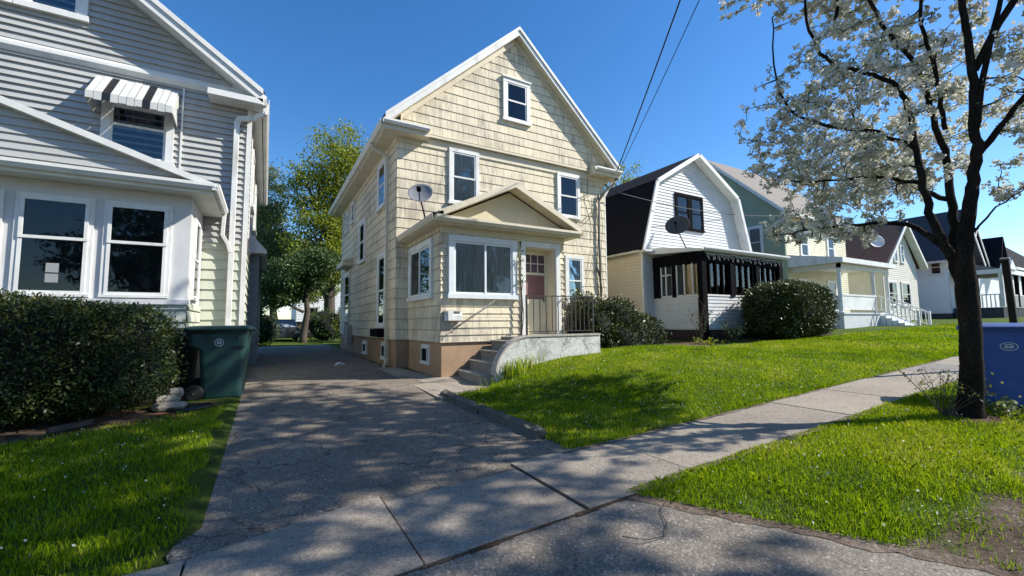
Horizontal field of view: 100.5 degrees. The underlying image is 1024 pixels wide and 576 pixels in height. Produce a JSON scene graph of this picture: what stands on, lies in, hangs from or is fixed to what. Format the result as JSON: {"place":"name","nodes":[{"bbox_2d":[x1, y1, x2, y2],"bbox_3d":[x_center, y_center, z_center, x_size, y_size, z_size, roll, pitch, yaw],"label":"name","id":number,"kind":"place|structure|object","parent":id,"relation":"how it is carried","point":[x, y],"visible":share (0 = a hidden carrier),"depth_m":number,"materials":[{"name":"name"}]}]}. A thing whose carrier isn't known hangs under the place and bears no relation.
{"place":"outdoors","nodes":[
{"label":"outdoors","id":0,"kind":"place"},
{"bbox_2d":[0,404,224,575],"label":"grass","id":1,"kind":"structure","parent":0,"point":[102,494],"depth_m":3.39,"materials":[{"name":"plant"}]},
{"bbox_2d":[46,419,93,433],"bbox_3d":[-5.079,1.585,4.899,0.096,0.098,0.401,-3,-5,29],"label":"plastic edging","id":2,"kind":"object","parent":1,"relation":"on","point":[60,428],"visible":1,"depth_m":4.87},
{"bbox_2d":[258,345,328,348],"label":"back drive","id":3,"kind":"structure","parent":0,"point":[292,346],"depth_m":19.89,"materials":[{"name":"concrete"}]},
{"bbox_2d":[166,346,569,575],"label":"driveway","id":4,"kind":"structure","parent":0,"point":[270,442],"depth_m":4.58,"materials":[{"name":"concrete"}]},
{"bbox_2d":[379,367,490,399],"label":"path","id":5,"kind":"structure","parent":0,"point":[433,386],"depth_m":8.36,"materials":[{"name":"concrete"}]},
{"bbox_2d":[0,317,1023,575],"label":"ground","id":6,"kind":"structure","parent":0,"point":[196,507],"depth_m":3.49,"materials":[{"name":"plant"}]},
{"bbox_2d":[0,414,199,555],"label":"fallen petals","id":7,"kind":"object","parent":6,"relation":"on","point":[83,491],"visible":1,"depth_m":3.36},
{"bbox_2d":[0,393,221,444],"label":"soil bed","id":8,"kind":"object","parent":6,"relation":"on","point":[13,433],"visible":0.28,"depth_m":5.22,"materials":[{"name":"soil"}]},
{"bbox_2d":[0,288,188,430],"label":"hedge","id":9,"kind":"object","parent":8,"relation":"on","point":[62,357],"visible":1,"depth_m":5.14,"materials":[{"name":"plant"}]},
{"bbox_2d":[0,0,269,393],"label":"house","id":10,"kind":"structure","parent":6,"relation":"on","point":[114,202],"depth_m":7.61,"materials":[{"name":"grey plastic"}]},
{"bbox_2d":[0,189,5,247],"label":"porch window","id":11,"kind":"structure","parent":10,"relation":"in","point":[2,192],"depth_m":6.17,"materials":[{"name":"white paint"}]},
{"bbox_2d":[6,191,95,296],"bbox_3d":[-6.890,-0.642,6.402,0.860,1.540,0.065,2,-5,-30],"label":"porch window","id":12,"kind":"structure","parent":10,"relation":"in","point":[47,228],"depth_m":6.40,"materials":[{"name":"white paint"}]},
{"bbox_2d":[44,263,58,282],"bbox_3d":[-6.871,-0.229,6.362,0.140,0.290,0.003,2,-5,-30],"label":"paper notice","id":13,"kind":"object","parent":10,"relation":"attached to","point":[52,267],"visible":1,"depth_m":6.36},
{"bbox_2d":[13,0,89,24],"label":"window","id":14,"kind":"structure","parent":10,"relation":"in","point":[81,7],"depth_m":7.74,"materials":[{"name":"white paint"}]},
{"bbox_2d":[84,75,178,127],"bbox_3d":[-7.092,-3.617,8.013,1.236,0.758,0.514,2,-5,-30],"label":"awning","id":15,"kind":"object","parent":10,"relation":"attached to","point":[94,89],"visible":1,"depth_m":7.93,"materials":[{"name":"white metal"}]},
{"bbox_2d":[98,200,172,297],"bbox_3d":[-6.054,-0.610,6.883,0.850,1.540,0.065,2,-5,-30],"label":"porch window","id":16,"kind":"structure","parent":10,"relation":"in","point":[137,237],"depth_m":6.87,"materials":[{"name":"white paint"}]},
{"bbox_2d":[100,98,174,165],"bbox_3d":[-7.191,-2.989,8.204,1.140,1.200,0.110,2,-5,-30],"label":"window","id":17,"kind":"structure","parent":10,"relation":"in","point":[107,110],"depth_m":8.24,"materials":[{"name":"white paint"}]},
{"bbox_2d":[190,217,200,301],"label":"porch window","id":18,"kind":"structure","parent":10,"relation":"in","point":[197,226],"depth_m":7.69,"materials":[{"name":"white paint"}]},
{"bbox_2d":[250,149,254,214],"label":"window","id":19,"kind":"structure","parent":10,"relation":"in","point":[253,158],"depth_m":10.16,"materials":[{"name":"white paint"}]},
{"bbox_2d":[253,185,256,235],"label":"window","id":20,"kind":"structure","parent":10,"relation":"in","point":[255,192],"depth_m":12.72,"materials":[{"name":"white paint"}]},
{"bbox_2d":[160,328,199,393],"bbox_3d":[-5.494,1.222,7.256,0.882,1.090,0.660,2,-5,-25],"label":"refuse cart","id":21,"kind":"object","parent":6,"relation":"on","point":[191,356],"visible":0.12,"depth_m":7.03,"materials":[{"name":"black plastic"}]},
{"bbox_2d":[155,401,223,418],"bbox_3d":[-4.573,1.699,5.966,0.893,0.054,0.863,-3,-5,30],"label":"mulch bed","id":22,"kind":"object","parent":6,"relation":"on","point":[161,413],"visible":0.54,"depth_m":5.73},
{"bbox_2d":[151,387,187,411],"bbox_3d":[-4.784,1.556,5.974,0.412,0.270,0.382,2,-5,-30],"label":"rock pile","id":23,"kind":"object","parent":22,"relation":"on","point":[172,400],"visible":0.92,"depth_m":5.90,"materials":[{"name":"stone"}]},
{"bbox_2d":[165,402,214,412],"bbox_3d":[-4.510,1.663,5.962,0.585,0.119,0.411,2,-5,-30],"label":"drain hose","id":24,"kind":"object","parent":22,"relation":"on","point":[190,407],"visible":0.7,"depth_m":5.88,"materials":[{"name":"black plastic"}]},
{"bbox_2d":[177,325,256,400],"bbox_3d":[-4.750,1.192,6.904,1.022,1.163,0.680,2,-5,-26],"label":"refuse cart","id":25,"kind":"object","parent":6,"relation":"on","point":[223,354],"visible":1,"depth_m":6.69,"materials":[{"name":"green plastic"}]},
{"bbox_2d":[258,298,267,345],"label":"garden bush","id":26,"kind":"object","parent":6,"relation":"on","point":[262,312],"visible":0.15,"depth_m":20.81,"materials":[{"name":"green plant"}]},
{"bbox_2d":[258,309,282,345],"bbox_3d":[-12.931,2.089,21.681,2.027,2.048,1.944,0,-5,-7],"label":"garden bush","id":27,"kind":"object","parent":6,"relation":"on","point":[272,330],"visible":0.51,"depth_m":21.71,"materials":[{"name":"green plant"}]},
{"bbox_2d":[256,161,312,310],"bbox_3d":[-16.245,-2.458,29.024,5.892,12.566,4.993,2,-5,-30],"label":"tree","id":28,"kind":"object","parent":6,"relation":"on","point":[267,241],"visible":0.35,"depth_m":28.55,"materials":[{"name":"green plant"}]},
{"bbox_2d":[273,319,300,340],"bbox_3d":[-14.923,2.728,27.722,1.840,1.369,4.230,2,-5,-30],"label":"parked car","id":29,"kind":"object","parent":6,"relation":"on","point":[290,329],"visible":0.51,"depth_m":26.30,"materials":[{"name":"grey paint"}]},
{"bbox_2d":[256,209,340,338],"bbox_3d":[-17.030,-1.094,32.050,8.485,10.358,5.148,2,-5,-30],"label":"tree","id":30,"kind":"object","parent":6,"relation":"on","point":[319,294],"visible":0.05,"depth_m":32.58,"materials":[{"name":"green plant"}]},
{"bbox_2d":[260,242,341,342],"bbox_3d":[-12.566,0.336,24.634,5.508,6.208,3.928,2,-5,-30],"label":"tree","id":31,"kind":"object","parent":6,"relation":"on","point":[303,272],"visible":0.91,"depth_m":24.42,"materials":[{"name":"green plant"}]},
{"bbox_2d":[291,271,340,321],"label":"house","id":32,"kind":"structure","parent":6,"relation":"on","point":[296,316],"depth_m":36.60,"materials":[{"name":"white plastic"}]},
{"bbox_2d":[310,306,319,316],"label":"window","id":33,"kind":"structure","parent":32,"relation":"in","point":[312,308],"depth_m":36.36,"materials":[{"name":"white paint"}]},
{"bbox_2d":[270,118,367,339],"bbox_3d":[-11.553,-3.979,28.682,8.324,15.452,6.069,2,-5,-30],"label":"tree","id":34,"kind":"object","parent":6,"relation":"on","point":[331,234],"visible":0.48,"depth_m":27.44,"materials":[{"name":"green plant"}]},
{"bbox_2d":[302,306,339,340],"bbox_3d":[-11.537,2.315,26.333,2.302,2.439,2.440,-3,-5,26],"label":"garden bush","id":35,"kind":"object","parent":6,"relation":"on","point":[320,326],"visible":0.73,"depth_m":25.75,"materials":[{"name":"green plant"}]},
{"bbox_2d":[331,315,339,338],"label":"garden bush","id":36,"kind":"object","parent":6,"relation":"on","point":[337,329],"visible":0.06,"depth_m":24.00,"materials":[{"name":"green plant"}]},
{"bbox_2d":[328,27,622,376],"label":"house","id":37,"kind":"structure","parent":6,"relation":"on","point":[499,148],"depth_m":11.83,"materials":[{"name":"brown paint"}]},
{"bbox_2d":[342,271,350,316],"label":"window","id":38,"kind":"structure","parent":37,"relation":"in","point":[348,275],"depth_m":17.37,"materials":[{"name":"white paint"}]},
{"bbox_2d":[344,210,349,234],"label":"window","id":39,"kind":"structure","parent":37,"relation":"in","point":[347,231],"depth_m":17.60,"materials":[{"name":"white paint"}]},
{"bbox_2d":[350,200,355,225],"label":"window","id":40,"kind":"structure","parent":37,"relation":"in","point":[353,205],"depth_m":16.50,"materials":[{"name":"white paint"}]},
{"bbox_2d":[357,217,366,264],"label":"window","id":41,"kind":"structure","parent":37,"relation":"in","point":[362,225],"depth_m":14.86,"materials":[{"name":"white paint"}]},
{"bbox_2d":[361,340,366,354],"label":"basement window","id":42,"kind":"structure","parent":37,"relation":"in","point":[364,345],"depth_m":14.08,"materials":[{"name":"white paint"}]},
{"bbox_2d":[374,251,384,327],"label":"window","id":43,"kind":"structure","parent":37,"relation":"in","point":[380,286],"depth_m":12.21,"materials":[{"name":"white paint"}]},
{"bbox_2d":[375,157,385,213],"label":"window","id":44,"kind":"structure","parent":37,"relation":"in","point":[381,168],"depth_m":12.52,"materials":[{"name":"white paint"}]},
{"bbox_2d":[380,341,387,360],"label":"basement window","id":45,"kind":"structure","parent":37,"relation":"in","point":[382,342],"depth_m":11.91,"materials":[{"name":"white paint"}]},
{"bbox_2d":[406,238,433,301],"bbox_3d":[-2.213,-0.380,10.194,0.100,1.350,1.810,2,-5,-30],"label":"window","id":46,"kind":"structure","parent":37,"relation":"in","point":[420,257],"depth_m":10.09,"materials":[{"name":"white paint"}]},
{"bbox_2d":[408,184,432,217],"bbox_3d":[-2.209,-2.116,10.602,0.631,1.088,0.567,4,-6,-41],"label":"satellite dish","id":47,"kind":"object","parent":37,"relation":"on","point":[420,193],"visible":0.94,"depth_m":10.69,"materials":[{"name":"grey paint"}]},
{"bbox_2d":[419,344,429,364],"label":"basement window","id":48,"kind":"structure","parent":37,"relation":"in","point":[425,348],"depth_m":9.71,"materials":[{"name":"white paint"}]},
{"bbox_2d":[444,310,462,320],"bbox_3d":[-1.234,0.584,9.031,0.390,0.220,0.130,2,-5,-30],"label":"mailbox","id":49,"kind":"object","parent":37,"relation":"attached to","point":[451,315],"visible":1,"depth_m":8.98,"materials":[{"name":"white paint"}]},
{"bbox_2d":[448,147,478,203],"bbox_3d":[-1.353,-3.131,12.109,0.980,1.610,0.100,2,-5,-30],"label":"window","id":50,"kind":"structure","parent":37,"relation":"in","point":[463,164],"depth_m":12.10,"materials":[{"name":"white paint"}]},
{"bbox_2d":[447,234,518,299],"bbox_3d":[-0.619,-0.440,9.523,1.750,1.370,0.110,2,-5,-30],"label":"window","id":51,"kind":"structure","parent":37,"relation":"in","point":[478,267],"depth_m":9.50,"materials":[{"name":"white paint"}]},
{"bbox_2d":[501,74,531,126],"bbox_3d":[0.150,-5.747,13.110,1.030,1.400,0.110,2,-5,-30],"label":"window","id":52,"kind":"structure","parent":37,"relation":"in","point":[516,92],"depth_m":13.10,"materials":[{"name":"white paint"}]},
{"bbox_2d":[514,247,525,334],"bbox_3d":[0.206,0.029,9.829,0.164,2.151,0.302,-4,-6,36],"label":"climbing vine","id":53,"kind":"object","parent":37,"relation":"attached to","point":[522,309],"visible":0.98,"depth_m":9.85,"materials":[{"name":"brown plant"}]},
{"bbox_2d":[526,250,548,333],"bbox_3d":[0.553,0.104,10.541,0.830,2.050,0.080,2,-5,-30],"label":"door","id":54,"kind":"structure","parent":37,"relation":"in","point":[536,262],"depth_m":10.59,"materials":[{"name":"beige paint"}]},
{"bbox_2d":[556,171,581,219],"bbox_3d":[1.857,-3.010,13.956,0.970,1.490,0.100,2,-5,-30],"label":"window","id":55,"kind":"structure","parent":37,"relation":"in","point":[568,185],"depth_m":13.96,"materials":[{"name":"white paint"}]},
{"bbox_2d":[564,255,584,304],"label":"window","id":56,"kind":"structure","parent":37,"relation":"in","point":[574,265],"depth_m":13.82,"materials":[{"name":"white paint"}]},
{"bbox_2d":[617,0,680,170],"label":"overhead wire","id":57,"kind":"object","parent":37,"relation":"attached to","point":[651,77],"visible":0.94,"depth_m":10.61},
{"bbox_2d":[617,0,699,174],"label":"overhead wire","id":58,"kind":"object","parent":37,"relation":"attached to","point":[661,81],"visible":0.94,"depth_m":10.60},
{"bbox_2d":[440,389,545,439],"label":"driveway kerb","id":59,"kind":"structure","parent":6,"relation":"on","point":[532,430],"depth_m":5.54,"materials":[{"name":"concrete"}]},
{"bbox_2d":[475,352,548,387],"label":"weeds","id":60,"kind":"object","parent":6,"relation":"on","point":[519,366],"visible":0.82,"depth_m":8.12,"materials":[{"name":"green plant"}]},
{"bbox_2d":[457,333,600,384],"bbox_3d":[0.403,1.554,9.221,2.890,1.105,1.250,2,-5,-30],"label":"front stoop","id":61,"kind":"object","parent":6,"relation":"on","point":[492,360],"visible":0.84,"depth_m":8.71,"materials":[{"name":"concrete"}]},
{"bbox_2d":[525,295,593,334],"bbox_3d":[0.768,0.628,9.561,1.774,0.860,1.168,2,-5,-30],"label":"stoop railing","id":62,"kind":"object","parent":61,"relation":"on","point":[564,321],"visible":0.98,"depth_m":9.13,"materials":[{"name":"black metal"}]},
{"bbox_2d":[604,157,647,189],"bbox_3d":[10.059,-3.926,37.434,8.198,15.168,7.185,2,-5,-30],"label":"tree","id":63,"kind":"object","parent":6,"relation":"on","point":[621,178],"visible":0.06,"depth_m":36.41,"materials":[{"name":"green plant"}]},
{"bbox_2d":[661,341,716,345],"bbox_3d":[3.917,1.662,12.352,6.983,0.138,1.580,2,-5,-30],"label":"soil bed","id":64,"kind":"object","parent":6,"relation":"on","point":[692,343],"visible":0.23,"depth_m":13.15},
{"bbox_2d":[565,286,671,347],"bbox_3d":[2.818,1.064,11.743,3.552,2.178,2.025,3,-6,-40],"label":"yew bush","id":65,"kind":"object","parent":64,"relation":"on","point":[617,323],"visible":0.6,"depth_m":10.99,"materials":[{"name":"plant"}]},
{"bbox_2d":[685,295,715,341],"bbox_3d":[6.207,1.065,13.916,0.727,1.650,0.957,0,-5,-5],"label":"young shrub","id":66,"kind":"object","parent":64,"relation":"on","point":[700,322],"visible":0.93,"depth_m":13.80,"materials":[{"name":"green plant"}]},
{"bbox_2d":[691,337,723,344],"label":"young shrub","id":67,"kind":"object","parent":64,"relation":"on","point":[708,343],"visible":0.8,"depth_m":13.24,"materials":[{"name":"green plant"}]},
{"bbox_2d":[605,153,789,340],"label":"house","id":68,"kind":"structure","parent":6,"relation":"on","point":[657,269],"depth_m":16.74,"materials":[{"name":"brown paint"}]},
{"bbox_2d":[665,216,689,247],"bbox_3d":[6.486,-2.143,16.416,0.911,1.413,0.787,0,-5,-10],"label":"satellite dish","id":69,"kind":"object","parent":68,"relation":"on","point":[677,224],"visible":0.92,"depth_m":16.55,"materials":[{"name":"grey paint"}]},
{"bbox_2d":[674,192,690,230],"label":"window","id":70,"kind":"structure","parent":68,"relation":"in","point":[681,200],"depth_m":17.66,"materials":[{"name":"black paint"}]},
{"bbox_2d":[614,191,777,215],"bbox_3d":[9.169,-3.608,18.712,13.755,1.138,0.022,3,-6,-35],"label":"overhead wire","id":71,"kind":"object","parent":68,"relation":"attached to","point":[681,207],"visible":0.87,"depth_m":16.86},
{"bbox_2d":[689,195,705,232],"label":"window","id":72,"kind":"structure","parent":68,"relation":"in","point":[696,217],"depth_m":18.08,"materials":[{"name":"black paint"}]},
{"bbox_2d":[706,252,783,265],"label":"string lights","id":73,"kind":"object","parent":68,"relation":"hanging from","point":[736,256],"visible":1,"depth_m":15.73,"materials":[{"name":"white paint"}]},
{"bbox_2d":[403,499,998,575],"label":"street apron","id":74,"kind":"object","parent":6,"relation":"on","point":[690,544],"visible":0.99,"depth_m":2.49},
{"bbox_2d":[396,493,636,575],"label":"pavement joint","id":75,"kind":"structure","parent":74,"relation":"on","point":[492,543],"depth_m":2.65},
{"bbox_2d":[622,504,666,539],"bbox_3d":[0.944,1.538,2.771,0.186,0.035,0.573,-5,-7,44],"label":"fallen twig","id":76,"kind":"object","parent":74,"relation":"on","point":[651,538],"visible":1,"depth_m":2.63,"materials":[{"name":"wood"}]},
{"bbox_2d":[482,344,1016,525],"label":"fallen petals","id":77,"kind":"object","parent":6,"relation":"on","point":[883,524],"visible":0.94,"depth_m":5.55,"materials":[{"name":"plant"}]},
{"bbox_2d":[562,360,939,453],"bbox_3d":[4.991,1.609,6.810,10.340,0.393,0.080,2,-5,-30],"label":"soil margin","id":78,"kind":"object","parent":6,"relation":"on","point":[623,438],"visible":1,"depth_m":5.33,"materials":[{"name":"soil"}]},
{"bbox_2d":[717,332,833,341],"bbox_3d":[10.047,1.784,15.534,7.420,0.178,1.685,2,-5,-30],"label":"soil bed","id":79,"kind":"object","parent":6,"relation":"on","point":[831,333],"visible":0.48,"depth_m":15.04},
{"bbox_2d":[719,320,746,340],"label":"young shrub","id":80,"kind":"object","parent":79,"relation":"on","point":[730,334],"visible":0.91,"depth_m":13.97,"materials":[{"name":"green plant"}]},
{"bbox_2d":[737,278,839,338],"bbox_3d":[9.825,0.837,15.060,4.572,2.455,2.317,2,-5,-30],"label":"yew bush","id":81,"kind":"object","parent":79,"relation":"on","point":[786,308],"visible":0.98,"depth_m":14.08,"materials":[{"name":"green plant"}]},
{"bbox_2d":[629,381,955,490],"bbox_3d":[5.460,1.534,5.898,10.440,0.397,0.140,2,-5,-30],"label":"soil margin","id":82,"kind":"object","parent":6,"relation":"on","point":[746,452],"visible":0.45,"depth_m":4.21,"materials":[{"name":"soil"}]},
{"bbox_2d":[627,494,1010,575],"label":"soil margin","id":83,"kind":"object","parent":6,"relation":"on","point":[950,559],"visible":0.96,"depth_m":2.59,"materials":[{"name":"soil"}]},
{"bbox_2d":[707,160,931,328],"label":"house","id":84,"kind":"structure","parent":6,"relation":"on","point":[825,262],"depth_m":23.63,"materials":[{"name":"white wood"}]},
{"bbox_2d":[747,224,763,252],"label":"window","id":85,"kind":"structure","parent":84,"relation":"in","point":[755,233],"depth_m":24.25,"materials":[{"name":"white paint"}]},
{"bbox_2d":[799,231,809,255],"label":"window","id":86,"kind":"structure","parent":84,"relation":"in","point":[804,247],"depth_m":23.92,"materials":[{"name":"white paint"}]},
{"bbox_2d":[826,235,835,256],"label":"window","id":87,"kind":"structure","parent":84,"relation":"in","point":[830,246],"depth_m":25.40,"materials":[{"name":"white paint"}]},
{"bbox_2d":[826,280,838,310],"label":"window","id":88,"kind":"structure","parent":84,"relation":"in","point":[832,285],"depth_m":25.18,"materials":[{"name":"white paint"}]},
{"bbox_2d":[717,0,1023,418],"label":"flowering tree","id":89,"kind":"object","parent":6,"relation":"on","point":[956,245],"visible":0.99,"depth_m":5.68,"materials":[{"name":"white plant"}]},
{"bbox_2d":[845,221,927,319],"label":"house","id":90,"kind":"structure","parent":6,"relation":"on","point":[900,249],"depth_m":29.60,"materials":[{"name":"white wood"}]},
{"bbox_2d":[869,235,884,246],"bbox_3d":[25.105,-3.227,29.341,0.804,0.882,0.945,2,-5,-30],"label":"satellite dish","id":91,"kind":"object","parent":90,"relation":"on","point":[879,242],"visible":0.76,"depth_m":29.32,"materials":[{"name":"white paint"}]},
{"bbox_2d":[889,280,899,305],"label":"window","id":92,"kind":"structure","parent":90,"relation":"in","point":[893,288],"depth_m":28.71,"materials":[{"name":"white paint"}]},
{"bbox_2d":[899,245,905,263],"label":"window","id":93,"kind":"structure","parent":90,"relation":"in","point":[901,247],"depth_m":29.87,"materials":[{"name":"white paint"}]},
{"bbox_2d":[900,281,911,305],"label":"window","id":94,"kind":"structure","parent":90,"relation":"in","point":[906,296],"depth_m":29.73,"materials":[{"name":"white paint"}]},
{"bbox_2d":[847,210,1023,317],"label":"house","id":95,"kind":"structure","parent":6,"relation":"on","point":[935,287],"depth_m":32.24,"materials":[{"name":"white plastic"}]},
{"bbox_2d":[928,263,943,275],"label":"window","id":96,"kind":"structure","parent":95,"relation":"in","point":[935,268],"depth_m":32.36,"materials":[{"name":"white paint"}]},
{"bbox_2d":[867,439,1023,563],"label":"fallen petals","id":97,"kind":"object","parent":6,"relation":"on","point":[937,512],"visible":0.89,"depth_m":2.85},
{"bbox_2d":[935,407,1014,425],"bbox_3d":[5.568,1.547,5.162,0.677,0.068,0.833,-4,-6,38],"label":"soil bed","id":98,"kind":"object","parent":6,"relation":"on","point":[991,418],"visible":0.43,"depth_m":5.01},
{"bbox_2d":[895,363,1003,416],"bbox_3d":[5.212,1.244,5.059,0.936,0.659,0.833,2,-5,-30],"label":"young shrub","id":99,"kind":"object","parent":98,"relation":"on","point":[938,408],"visible":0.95,"depth_m":5.11,"materials":[{"name":"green plant"}]},
{"bbox_2d":[956,323,1023,406],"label":"refuse cart","id":100,"kind":"object","parent":6,"relation":"on","point":[1003,349],"visible":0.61,"depth_m":5.57,"materials":[{"name":"blue plastic"}]},
{"bbox_2d":[975,228,1007,307],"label":"house","id":101,"kind":"structure","parent":6,"relation":"on","point":[993,251],"depth_m":40.62,"materials":[{"name":"white wood"}]},
{"bbox_2d":[985,394,1023,416],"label":"young shrub","id":102,"kind":"object","parent":6,"relation":"on","point":[1002,402],"visible":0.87,"depth_m":5.16,"materials":[{"name":"green plant"}]},
{"bbox_2d":[999,257,1017,322],"bbox_3d":[9.406,0.549,7.994,0.470,2.245,0.130,2,-5,-30],"label":"timber post","id":103,"kind":"object","parent":6,"relation":"on","point":[1009,290],"visible":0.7,"depth_m":7.97,"materials":[{"name":"brown wood"}]},
{"bbox_2d":[1004,248,1023,307],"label":"house","id":104,"kind":"structure","parent":6,"relation":"on","point":[1017,259],"depth_m":49.14,"materials":[{"name":"white wood"}]},
{"bbox_2d":[182,403,851,575],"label":"sidewalk","id":105,"kind":"structure","parent":0,"point":[366,537],"depth_m":3.02,"materials":[{"name":"concrete"}]},
{"bbox_2d":[380,464,587,563],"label":"joint soil","id":106,"kind":"structure","parent":105,"relation":"on","point":[412,545],"depth_m":3.08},
{"bbox_2d":[123,356,958,575],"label":"sidewalk","id":107,"kind":"structure","parent":0,"point":[689,445],"depth_m":4.84,"materials":[{"name":"concrete"}]},
{"bbox_2d":[158,0,1023,318],"label":"sky","id":108,"kind":"structure","parent":0,"point":[315,61],"materials":[{"name":"blue"}]},
{"bbox_2d":[454,347,812,449],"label":"grass","id":109,"kind":"structure","parent":0,"point":[554,424],"depth_m":6.61,"materials":[{"name":"plant"}]},
{"bbox_2d":[614,338,957,390],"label":"grass","id":110,"kind":"structure","parent":0,"point":[796,348],"depth_m":9.60,"materials":[{"name":"plant"}]},
{"bbox_2d":[800,323,958,351],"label":"grass","id":111,"kind":"structure","parent":0,"point":[919,342],"depth_m":14.10,"materials":[{"name":"plant"}]},
{"bbox_2d":[902,363,958,373],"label":"sidewalk","id":112,"kind":"structure","parent":0,"point":[937,368],"depth_m":8.33,"materials":[{"name":"concrete"}]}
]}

